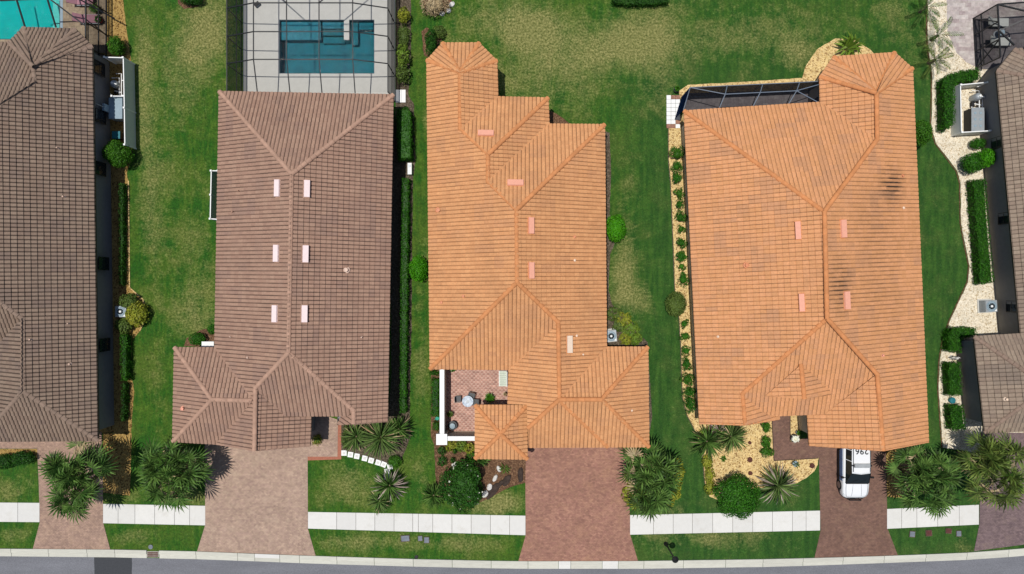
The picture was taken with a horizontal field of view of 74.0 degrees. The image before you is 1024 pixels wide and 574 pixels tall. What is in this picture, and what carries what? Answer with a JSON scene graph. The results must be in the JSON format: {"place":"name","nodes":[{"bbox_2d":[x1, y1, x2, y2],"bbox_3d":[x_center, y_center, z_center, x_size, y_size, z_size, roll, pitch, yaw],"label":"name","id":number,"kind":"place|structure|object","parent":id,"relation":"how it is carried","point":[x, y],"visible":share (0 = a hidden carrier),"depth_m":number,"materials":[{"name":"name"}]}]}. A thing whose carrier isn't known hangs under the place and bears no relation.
{"place":"outdoors","nodes":[
{"label":"outdoors","id":0,"kind":"place"},
{"bbox_2d":[0,432,109,548],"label":"driveway","id":1,"kind":"structure","parent":0,"point":[54,532],"depth_m":50.97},
{"bbox_2d":[197,416,337,555],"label":"driveway","id":2,"kind":"structure","parent":0,"point":[256,501],"depth_m":50.97,"materials":[{"name":"brick"}]},
{"bbox_2d":[446,369,507,430],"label":"courtyard","id":3,"kind":"structure","parent":0,"point":[480,384],"depth_m":50.97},
{"bbox_2d":[436,369,474,444],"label":"courtyard wall","id":4,"kind":"structure","parent":3,"relation":"on","point":[444,435],"depth_m":49.05,"materials":[{"name":"beige paint"}]},
{"bbox_2d":[0,502,978,534],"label":"sidewalk","id":5,"kind":"structure","parent":0,"point":[480,524],"depth_m":50.96,"materials":[{"name":"concrete"}]},
{"bbox_2d":[0,0,1023,568],"bbox_3d":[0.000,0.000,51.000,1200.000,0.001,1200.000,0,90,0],"label":"lawn","id":6,"kind":"structure","parent":0,"point":[200,222],"depth_m":51.00,"materials":[{"name":"plant"}]},
{"bbox_2d":[0,449,36,466],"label":"gravel bed","id":7,"kind":"object","parent":6,"relation":"on","point":[10,451],"visible":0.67,"depth_m":50.99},
{"bbox_2d":[0,453,15,469],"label":"round shrub","id":8,"kind":"object","parent":7,"relation":"on","point":[6,462],"visible":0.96,"depth_m":50.25,"materials":[{"name":"green plant"}]},
{"bbox_2d":[9,450,35,465],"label":"round shrub","id":9,"kind":"object","parent":7,"relation":"on","point":[21,458],"visible":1,"depth_m":50.25,"materials":[{"name":"green plant"}]},
{"bbox_2d":[0,0,104,52],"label":"pool deck","id":10,"kind":"structure","parent":6,"relation":"on","point":[92,32],"depth_m":50.97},
{"bbox_2d":[0,0,59,38],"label":"swimming pool","id":11,"kind":"structure","parent":10,"relation":"in","point":[36,13],"depth_m":51.80,"materials":[{"name":"liquid"}]},
{"bbox_2d":[0,0,114,59],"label":"pool cage","id":12,"kind":"object","parent":10,"relation":"on","point":[86,22],"visible":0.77,"depth_m":48.51,"materials":[{"name":"brown metal"}]},
{"bbox_2d":[72,12,100,24],"bbox_3d":[-31.595,-19.962,50.570,1.770,0.860,0.700,0,90,0],"label":"sun lounger","id":13,"kind":"object","parent":10,"relation":"on","point":[90,18],"visible":0.77,"depth_m":50.56,"materials":[{"name":"pink fabric"}]},
{"bbox_2d":[0,26,113,441],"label":"tiled house","id":14,"kind":"structure","parent":6,"relation":"on","point":[56,345],"depth_m":47.15,"materials":[{"name":"brown tile"}]},
{"bbox_2d":[103,433,131,495],"bbox_3d":[-29.592,13.283,51.000,2.158,0.040,4.715,0,90,0],"label":"gravel bed","id":15,"kind":"object","parent":6,"relation":"on","point":[119,481],"visible":0.87,"depth_m":50.98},
{"bbox_2d":[35,441,119,524],"bbox_3d":[-30.707,13.404,48.172,5.329,5.733,5.946,22,90,0],"label":"fan palm","id":16,"kind":"object","parent":15,"relation":"on","point":[63,474],"visible":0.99,"depth_m":47.08,"materials":[{"name":"green plant"}]},
{"bbox_2d":[99,0,143,432],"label":"gravel bed","id":17,"kind":"object","parent":6,"relation":"on","point":[116,26],"visible":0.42,"depth_m":50.99,"materials":[{"name":"gravel"}]},
{"bbox_2d":[106,35,125,56],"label":"round shrub","id":18,"kind":"object","parent":17,"relation":"on","point":[115,46],"visible":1,"depth_m":49.85,"materials":[{"name":"green plant"}]},
{"bbox_2d":[109,98,123,120],"bbox_3d":[-29.195,-13.164,50.530,1.000,0.940,1.550,0,90,0],"label":"pool heater","id":19,"kind":"object","parent":17,"relation":"on","point":[116,109],"visible":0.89,"depth_m":50.06,"materials":[{"name":"grey metal"}]},
{"bbox_2d":[110,73,122,97],"bbox_3d":[-29.292,-14.941,50.515,1.090,0.970,1.880,0,90,0],"label":"pool pump","id":20,"kind":"object","parent":17,"relation":"on","point":[116,85],"visible":0.95,"depth_m":50.47,"materials":[{"name":"grey metal"}]},
{"bbox_2d":[102,139,134,167],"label":"round shrub","id":21,"kind":"object","parent":17,"relation":"on","point":[116,153],"visible":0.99,"depth_m":49.50,"materials":[{"name":"green plant"}]},
{"bbox_2d":[103,56,136,148],"bbox_3d":[-28.924,-13.549,50.197,1.605,1.575,6.497,0,90,0],"label":"vinyl fence","id":22,"kind":"object","parent":17,"relation":"on","point":[129,103],"visible":1,"depth_m":50.13,"materials":[{"name":"white paint"}]},
{"bbox_2d":[116,183,128,285],"bbox_3d":[-28.964,-3.906,50.581,0.635,0.878,7.746,0,90,0],"label":"hedge","id":23,"kind":"object","parent":17,"relation":"on","point":[123,200],"visible":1,"depth_m":50.46,"materials":[{"name":"green plant"}]},
{"bbox_2d":[114,317,132,334],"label":"round shrub","id":24,"kind":"object","parent":17,"relation":"on","point":[122,325],"visible":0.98,"depth_m":50.24,"materials":[{"name":"green plant"}]},
{"bbox_2d":[120,381,130,420],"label":"hedge","id":25,"kind":"object","parent":17,"relation":"on","point":[125,400],"visible":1,"depth_m":50.45,"materials":[{"name":"green plant"}]},
{"bbox_2d":[119,333,133,381],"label":"hedge","id":26,"kind":"object","parent":17,"relation":"on","point":[125,351],"visible":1,"depth_m":50.28,"materials":[{"name":"green plant"}]},
{"bbox_2d":[118,293,137,308],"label":"round shrub","id":27,"kind":"object","parent":17,"relation":"on","point":[129,299],"visible":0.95,"depth_m":50.15,"materials":[{"name":"green plant"}]},
{"bbox_2d":[125,300,149,327],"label":"round shrub","id":28,"kind":"object","parent":17,"relation":"on","point":[137,313],"visible":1,"depth_m":50.05,"materials":[{"name":"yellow plant"}]},
{"bbox_2d":[128,181,145,330],"bbox_3d":[-28.474,-2.290,50.975,1.100,0.050,11.310,-8,90,0],"label":"bed edging","id":29,"kind":"object","parent":6,"relation":"on","point":[129,248],"visible":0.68,"depth_m":50.95,"materials":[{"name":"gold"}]},
{"bbox_2d":[136,435,215,511],"bbox_3d":[-23.889,13.297,48.525,5.634,5.022,5.787,0,90,0],"label":"fan palm","id":30,"kind":"object","parent":6,"relation":"on","point":[152,478],"visible":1,"depth_m":47.75,"materials":[{"name":"green plant"}]},
{"bbox_2d":[184,329,214,346],"bbox_3d":[-23.245,3.720,51.003,2.709,0.034,1.600,0,90,0],"label":"mulch bed","id":31,"kind":"object","parent":6,"relation":"on","point":[208,337],"visible":0.36,"depth_m":50.99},
{"bbox_2d":[188,332,205,345],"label":"round shrub","id":32,"kind":"object","parent":31,"relation":"on","point":[196,338],"visible":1,"depth_m":50.34,"materials":[{"name":"green plant"}]},
{"bbox_2d":[209,170,216,220],"bbox_3d":[-21.683,-6.697,50.197,0.712,1.575,3.663,0,90,0],"label":"vinyl fence","id":33,"kind":"object","parent":6,"relation":"on","point":[213,197],"visible":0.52,"depth_m":49.88,"materials":[{"name":"white paint"}]},
{"bbox_2d":[171,90,394,450],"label":"tiled house","id":34,"kind":"structure","parent":6,"relation":"on","point":[303,264],"depth_m":46.79,"materials":[{"name":"brown tile"}]},
{"bbox_2d":[243,0,394,100],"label":"pool deck","id":35,"kind":"structure","parent":6,"relation":"on","point":[268,17],"depth_m":50.97,"materials":[{"name":"concrete"}]},
{"bbox_2d":[226,0,393,93],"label":"pool cage","id":36,"kind":"object","parent":35,"relation":"on","point":[233,45],"visible":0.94,"depth_m":48.86,"materials":[{"name":"brown metal"}]},
{"bbox_2d":[279,20,373,73],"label":"swimming pool","id":37,"kind":"structure","parent":35,"relation":"in","point":[333,45],"depth_m":51.80,"materials":[{"name":"liquid"}]},
{"bbox_2d":[308,425,340,459],"bbox_3d":[-14.060,11.560,50.998,2.520,0.044,2.880,0,90,0],"label":"walkway border","id":38,"kind":"object","parent":6,"relation":"on","point":[331,458],"visible":0.77,"depth_m":50.98,"materials":[{"name":"brick"}]},
{"bbox_2d":[365,491,390,514],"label":"spiky palm","id":39,"kind":"object","parent":6,"relation":"on","point":[381,505],"visible":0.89,"depth_m":50.20,"materials":[{"name":"green plant"}]},
{"bbox_2d":[341,0,415,463],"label":"mulch bed","id":40,"kind":"object","parent":6,"relation":"on","point":[400,170],"visible":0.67,"depth_m":50.99,"materials":[{"name":"soil"}]},
{"bbox_2d":[339,424,371,454],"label":"spiky palm","id":41,"kind":"object","parent":40,"relation":"on","point":[354,435],"visible":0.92,"depth_m":49.93,"materials":[{"name":"green plant"}]},
{"bbox_2d":[358,417,404,462],"bbox_3d":[-9.597,10.956,49.748,3.826,2.504,3.818,0,90,0],"label":"spiky palm","id":42,"kind":"object","parent":40,"relation":"on","point":[380,438],"visible":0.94,"depth_m":49.45,"materials":[{"name":"green plant"}]},
{"bbox_2d":[384,414,412,444],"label":"spiky palm","id":43,"kind":"object","parent":40,"relation":"on","point":[400,427],"visible":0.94,"depth_m":49.91,"materials":[{"name":"green plant"}]},
{"bbox_2d":[395,43,409,67],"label":"round shrub","id":44,"kind":"object","parent":40,"relation":"on","point":[401,52],"visible":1,"depth_m":49.97,"materials":[{"name":"green plant"}]},
{"bbox_2d":[395,62,410,83],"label":"round shrub","id":45,"kind":"object","parent":40,"relation":"on","point":[402,72],"visible":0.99,"depth_m":50.12,"materials":[{"name":"green plant"}]},
{"bbox_2d":[397,23,410,45],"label":"round shrub","id":46,"kind":"object","parent":40,"relation":"on","point":[403,34],"visible":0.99,"depth_m":50.43,"materials":[{"name":"green plant"}]},
{"bbox_2d":[395,106,414,162],"bbox_3d":[-7.934,-11.226,50.303,1.364,1.437,4.009,0,90,0],"label":"hedge","id":47,"kind":"object","parent":40,"relation":"on","point":[404,134],"visible":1,"depth_m":49.86,"materials":[{"name":"green plant"}]},
{"bbox_2d":[399,177,411,412],"bbox_3d":[-7.969,0.632,50.480,0.808,1.084,17.543,1,90,0],"label":"hedge","id":48,"kind":"object","parent":40,"relation":"on","point":[404,259],"visible":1,"depth_m":50.26,"materials":[{"name":"green plant"}]},
{"bbox_2d":[369,469,407,504],"bbox_3d":[-9.045,14.665,50.082,3.042,1.836,2.824,0,90,0],"label":"spiky palm","id":49,"kind":"object","parent":6,"relation":"on","point":[388,486],"visible":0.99,"depth_m":49.92,"materials":[{"name":"green plant"}]},
{"bbox_2d":[409,254,428,281],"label":"round shrub","id":50,"kind":"object","parent":6,"relation":"on","point":[417,271],"visible":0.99,"depth_m":49.74,"materials":[{"name":"green plant"}]},
{"bbox_2d":[421,483,442,509],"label":"spiky palm","id":51,"kind":"object","parent":6,"relation":"on","point":[431,497],"visible":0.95,"depth_m":50.21,"materials":[{"name":"green plant"}]},
{"bbox_2d":[421,27,442,56],"bbox_3d":[-6.343,-18.323,51.003,1.671,0.034,1.900,33,90,0],"label":"mulch bed","id":52,"kind":"object","parent":6,"relation":"on","point":[425,31],"visible":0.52,"depth_m":50.99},
{"bbox_2d":[424,28,437,56],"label":"round shrub","id":53,"kind":"object","parent":52,"relation":"on","point":[430,40],"visible":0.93,"depth_m":49.87,"materials":[{"name":"green plant"}]},
{"bbox_2d":[255,553,617,568],"bbox_3d":[-5.661,20.593,50.960,27.230,0.120,0.686,1,90,0],"label":"curb patch","id":54,"kind":"object","parent":6,"relation":"on","point":[605,564],"visible":1,"depth_m":50.90,"materials":[{"name":"concrete"}]},
{"bbox_2d":[423,0,451,15],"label":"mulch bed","id":55,"kind":"object","parent":6,"relation":"on","point":[449,1],"visible":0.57,"depth_m":50.99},
{"bbox_2d":[419,0,449,16],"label":"round shrub","id":56,"kind":"object","parent":55,"relation":"on","point":[435,6],"visible":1,"depth_m":49.99,"materials":[{"name":"plant"}]},
{"bbox_2d":[431,369,525,503],"bbox_3d":[-2.456,11.145,51.003,7.312,0.034,10.270,0,90,0],"label":"mulch bed","id":57,"kind":"object","parent":6,"relation":"on","point":[489,472],"visible":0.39,"depth_m":50.99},
{"bbox_2d":[430,377,439,416],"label":"hedge","id":58,"kind":"object","parent":57,"relation":"on","point":[435,398],"visible":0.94,"depth_m":50.24,"materials":[{"name":"green plant"}]},
{"bbox_2d":[437,459,483,513],"bbox_3d":[-3.746,14.587,49.853,3.474,2.329,4.043,0,90,0],"label":"flowering bush","id":59,"kind":"object","parent":57,"relation":"on","point":[463,486],"visible":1,"depth_m":49.25,"materials":[{"name":"green plant"}]},
{"bbox_2d":[473,404,528,460],"bbox_3d":[-0.763,10.239,48.985,3.924,4.071,4.050,0,90,0],"label":"roof","id":60,"kind":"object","parent":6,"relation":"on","point":[501,431],"visible":0.94,"depth_m":47.67,"materials":[{"name":"orange tile"}]},
{"bbox_2d":[0,548,1023,568],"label":"curb","id":61,"kind":"structure","parent":6,"relation":"on","point":[376,561],"depth_m":50.96,"materials":[{"name":"concrete"}]},
{"bbox_2d":[606,214,626,241],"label":"round shrub","id":62,"kind":"object","parent":6,"relation":"on","point":[615,228],"visible":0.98,"depth_m":49.73,"materials":[{"name":"green plant"}]},
{"bbox_2d":[605,131,651,432],"bbox_3d":[8.190,0.059,51.003,3.412,0.034,23.772,-4,90,0],"label":"mulch bed","id":63,"kind":"object","parent":6,"relation":"on","point":[609,248],"visible":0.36,"depth_m":50.99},
{"bbox_2d":[622,321,639,337],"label":"leafy plant","id":64,"kind":"object","parent":63,"relation":"on","point":[631,326],"visible":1,"depth_m":50.41,"materials":[{"name":"green plant"}]},
{"bbox_2d":[611,0,668,8],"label":"hedge","id":65,"kind":"object","parent":6,"relation":"on","point":[637,3],"visible":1,"depth_m":50.46,"materials":[{"name":"green plant"}]},
{"bbox_2d":[616,439,684,523],"bbox_3d":[9.848,13.776,48.734,5.118,4.624,6.125,0,90,0],"label":"fan palm","id":66,"kind":"object","parent":6,"relation":"on","point":[650,481],"visible":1,"depth_m":47.90,"materials":[{"name":"green plant"}]},
{"bbox_2d":[666,95,679,127],"bbox_3d":[12.080,-13.135,50.960,1.006,0.070,2.466,0,90,0],"label":"stone landing","id":67,"kind":"object","parent":6,"relation":"on","point":[671,105],"visible":0.98,"depth_m":50.92,"materials":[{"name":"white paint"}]},
{"bbox_2d":[665,291,687,316],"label":"round shrub","id":68,"kind":"object","parent":6,"relation":"on","point":[676,303],"visible":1,"depth_m":49.84,"materials":[{"name":"green plant"}]},
{"bbox_2d":[669,114,817,499],"bbox_3d":[14.631,1.580,51.003,8.716,0.034,29.228,-19,90,0],"label":"gravel bed","id":69,"kind":"object","parent":6,"relation":"on","point":[736,462],"visible":0.4,"depth_m":50.99,"materials":[{"name":"gravel"}]},
{"bbox_2d":[668,128,704,483],"bbox_3d":[12.581,1.450,50.975,1.129,0.050,26.849,-6,90,0],"label":"bed edging","id":70,"kind":"object","parent":69,"relation":"on","point":[674,289],"visible":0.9,"depth_m":50.95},
{"bbox_2d":[692,424,725,461],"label":"spiky palm","id":71,"kind":"object","parent":69,"relation":"on","point":[710,441],"visible":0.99,"depth_m":49.72,"materials":[{"name":"green plant"}]},
{"bbox_2d":[714,425,750,455],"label":"spiky palm","id":72,"kind":"object","parent":69,"relation":"on","point":[734,436],"visible":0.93,"depth_m":49.72,"materials":[{"name":"green plant"}]},
{"bbox_2d":[712,472,760,519],"bbox_3d":[16.486,15.351,49.882,3.599,2.272,3.496,0,90,0],"label":"round bush","id":73,"kind":"object","parent":69,"relation":"on","point":[739,496],"visible":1,"depth_m":49.36,"materials":[{"name":"green plant"}]},
{"bbox_2d":[757,461,801,508],"bbox_3d":[19.688,14.580,49.866,3.284,2.269,3.386,0,90,0],"label":"spiky palm","id":74,"kind":"object","parent":69,"relation":"on","point":[780,483],"visible":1,"depth_m":49.79,"materials":[{"name":"green plant"}]},
{"bbox_2d":[684,92,808,109],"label":"patio deck","id":75,"kind":"structure","parent":6,"relation":"on","point":[696,103],"depth_m":50.98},
{"bbox_2d":[675,81,818,117],"bbox_3d":[17.485,-13.616,49.432,10.766,3.135,1.678,-3,90,0],"label":"lanai cage","id":76,"kind":"object","parent":75,"relation":"on","point":[750,89],"visible":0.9,"depth_m":49.30,"materials":[{"name":"grey metal"}]},
{"bbox_2d":[679,38,872,98],"bbox_3d":[19.945,-15.867,51.003,15.079,0.034,4.780,-5,90,0],"label":"gravel bed","id":77,"kind":"object","parent":6,"relation":"on","point":[819,60],"visible":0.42,"depth_m":50.99,"materials":[{"name":"gravel"}]},
{"bbox_2d":[834,30,864,55],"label":"broadleaf plant","id":78,"kind":"object","parent":77,"relation":"on","point":[848,42],"visible":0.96,"depth_m":50.28,"materials":[{"name":"green plant"}]},
{"bbox_2d":[682,51,928,450],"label":"tiled house","id":79,"kind":"structure","parent":6,"relation":"on","point":[804,262],"depth_m":46.84,"materials":[{"name":"tile"}]},
{"bbox_2d":[886,449,908,497],"bbox_3d":[28.894,13.440,51.003,1.812,0.034,4.800,0,90,0],"label":"mulch bed","id":80,"kind":"object","parent":6,"relation":"on","point":[892,491],"visible":0.3,"depth_m":50.99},
{"bbox_2d":[884,444,965,520],"bbox_3d":[29.094,13.618,48.522,5.291,5.036,5.812,0,90,0],"label":"fan palm","id":81,"kind":"object","parent":80,"relation":"on","point":[923,475],"visible":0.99,"depth_m":47.35,"materials":[{"name":"green plant"}]},
{"bbox_2d":[915,119,932,146],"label":"round shrub","id":82,"kind":"object","parent":6,"relation":"on","point":[922,133],"visible":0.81,"depth_m":49.71,"materials":[{"name":"green plant"}]},
{"bbox_2d":[908,0,947,27],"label":"date palm","id":83,"kind":"object","parent":6,"relation":"on","point":[921,10],"visible":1,"depth_m":50.04,"materials":[{"name":"green plant"}]},
{"bbox_2d":[926,0,968,447],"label":"bed edging","id":84,"kind":"object","parent":6,"relation":"on","point":[960,229],"visible":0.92,"depth_m":50.95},
{"bbox_2d":[927,0,1023,452],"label":"gravel bed","id":85,"kind":"object","parent":6,"relation":"on","point":[954,149],"visible":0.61,"depth_m":50.99,"materials":[{"name":"gravel"}]},
{"bbox_2d":[913,44,953,77],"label":"date palm","id":86,"kind":"object","parent":85,"relation":"on","point":[931,61],"visible":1,"depth_m":50.04,"materials":[{"name":"green plant"}]},
{"bbox_2d":[921,16,963,54],"bbox_3d":[31.487,-18.674,50.158,2.722,1.683,3.036,0,90,0],"label":"date palm","id":87,"kind":"object","parent":85,"relation":"on","point":[933,38],"visible":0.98,"depth_m":50.01,"materials":[{"name":"green plant"}]},
{"bbox_2d":[940,361,963,396],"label":"hedge","id":88,"kind":"object","parent":85,"relation":"on","point":[951,380],"visible":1,"depth_m":50.16,"materials":[{"name":"green plant"}]},
{"bbox_2d":[943,402,965,431],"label":"hedge","id":89,"kind":"object","parent":85,"relation":"on","point":[953,416],"visible":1,"depth_m":50.16,"materials":[{"name":"green plant"}]},
{"bbox_2d":[939,326,977,352],"bbox_3d":[33.177,3.902,50.438,2.296,1.152,2.083,0,90,0],"label":"hedge","id":90,"kind":"object","parent":85,"relation":"on","point":[952,339],"visible":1,"depth_m":50.16,"materials":[{"name":"green plant"}]},
{"bbox_2d":[935,67,981,132],"bbox_3d":[32.418,-14.208,50.384,2.549,1.261,5.229,29,90,0],"label":"hedge","id":91,"kind":"object","parent":85,"relation":"on","point":[945,102],"visible":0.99,"depth_m":50.06,"materials":[{"name":"green plant"}]},
{"bbox_2d":[950,81,991,136],"bbox_3d":[33.923,-13.163,50.347,2.278,1.275,3.802,0,90,0],"label":"vinyl fence","id":92,"kind":"object","parent":85,"relation":"on","point":[956,128],"visible":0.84,"depth_m":50.15,"materials":[{"name":"white paint"}]},
{"bbox_2d":[959,152,984,173],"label":"round shrub","id":93,"kind":"object","parent":85,"relation":"on","point":[971,163],"visible":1,"depth_m":49.79,"materials":[{"name":"green plant"}]},
{"bbox_2d":[964,108,983,131],"bbox_3d":[34.304,-12.338,50.515,0.950,0.970,1.750,0,90,0],"label":"pool heater","id":94,"kind":"object","parent":85,"relation":"on","point":[973,119],"visible":0.99,"depth_m":50.06,"materials":[{"name":"grey metal"}]},
{"bbox_2d":[969,86,984,107],"bbox_3d":[34.642,-13.989,50.515,1.090,0.970,1.880,0,90,0],"label":"pool pump","id":95,"kind":"object","parent":85,"relation":"on","point":[973,98],"visible":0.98,"depth_m":50.49,"materials":[{"name":"grey metal"}]},
{"bbox_2d":[965,178,994,285],"bbox_3d":[34.700,-4.099,50.445,1.236,1.170,7.957,-4,90,0],"label":"hedge","id":96,"kind":"object","parent":85,"relation":"on","point":[979,239],"visible":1,"depth_m":50.16,"materials":[{"name":"green plant"}]},
{"bbox_2d":[976,148,995,167],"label":"round shrub","id":97,"kind":"object","parent":85,"relation":"on","point":[987,157],"visible":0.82,"depth_m":49.56,"materials":[{"name":"green plant"}]},
{"bbox_2d":[977,299,996,312],"bbox_3d":[35.396,1.417,50.560,1.050,0.880,1.050,-3,90,0],"label":"air conditioner","id":98,"kind":"object","parent":85,"relation":"on","point":[986,305],"visible":1,"depth_m":50.23,"materials":[{"name":"metal"}]},
{"bbox_2d":[957,47,1023,434],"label":"tiled house","id":99,"kind":"structure","parent":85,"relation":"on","point":[992,369],"depth_m":47.98,"materials":[{"name":"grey tile"}]},
{"bbox_2d":[951,430,1023,511],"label":"fan palm","id":100,"kind":"object","parent":6,"relation":"on","point":[992,456],"visible":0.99,"depth_m":47.23,"materials":[{"name":"green plant"}]},
{"bbox_2d":[974,16,1023,68],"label":"patio deck","id":101,"kind":"structure","parent":6,"relation":"on","point":[1015,32],"depth_m":50.97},
{"bbox_2d":[972,1,1023,68],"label":"lanai cage","id":102,"kind":"object","parent":101,"relation":"on","point":[998,40],"visible":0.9,"depth_m":48.86,"materials":[{"name":"brown metal"}]},
{"bbox_2d":[988,16,1008,27],"bbox_3d":[36.070,-19.684,50.570,1.770,0.860,0.700,0,90,0],"label":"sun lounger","id":103,"kind":"object","parent":101,"relation":"on","point":[1004,22],"visible":0.8,"depth_m":50.56,"materials":[{"name":"grey fabric"}]},
{"bbox_2d":[0,556,1023,573],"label":"road","id":104,"kind":"structure","parent":0,"point":[85,565],"depth_m":50.99,"materials":[{"name":"asphalt"}]},
{"bbox_2d":[94,557,131,573],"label":"asphalt patch","id":105,"kind":"object","parent":104,"relation":"on","point":[110,565],"visible":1,"depth_m":50.99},
{"bbox_2d":[425,41,650,448],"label":"tiled house","id":106,"kind":"structure","parent":0,"point":[517,236],"depth_m":46.99,"materials":[{"name":"orange tile"}]},
{"bbox_2d":[519,447,637,560],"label":"driveway","id":107,"kind":"structure","parent":0,"point":[576,508],"depth_m":50.97,"materials":[{"name":"brick"}]},
{"bbox_2d":[773,416,897,557],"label":"driveway","id":108,"kind":"structure","parent":0,"point":[848,528],"depth_m":50.97,"materials":[{"name":"brick"}]},
{"bbox_2d":[836,448,873,500],"bbox_3d":[25.320,13.258,50.020,2.400,1.891,5.015,0,90,0],"label":"patrol car","id":109,"kind":"object","parent":108,"relation":"on","point":[854,475],"visible":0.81,"depth_m":49.79,"materials":[{"name":"white paint"}]},
{"bbox_2d":[947,0,1023,65],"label":"patio","id":110,"kind":"structure","parent":0,"point":[962,13],"depth_m":50.98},
{"bbox_2d":[974,433,1023,550],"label":"driveway","id":111,"kind":"structure","parent":0,"point":[998,528],"depth_m":50.97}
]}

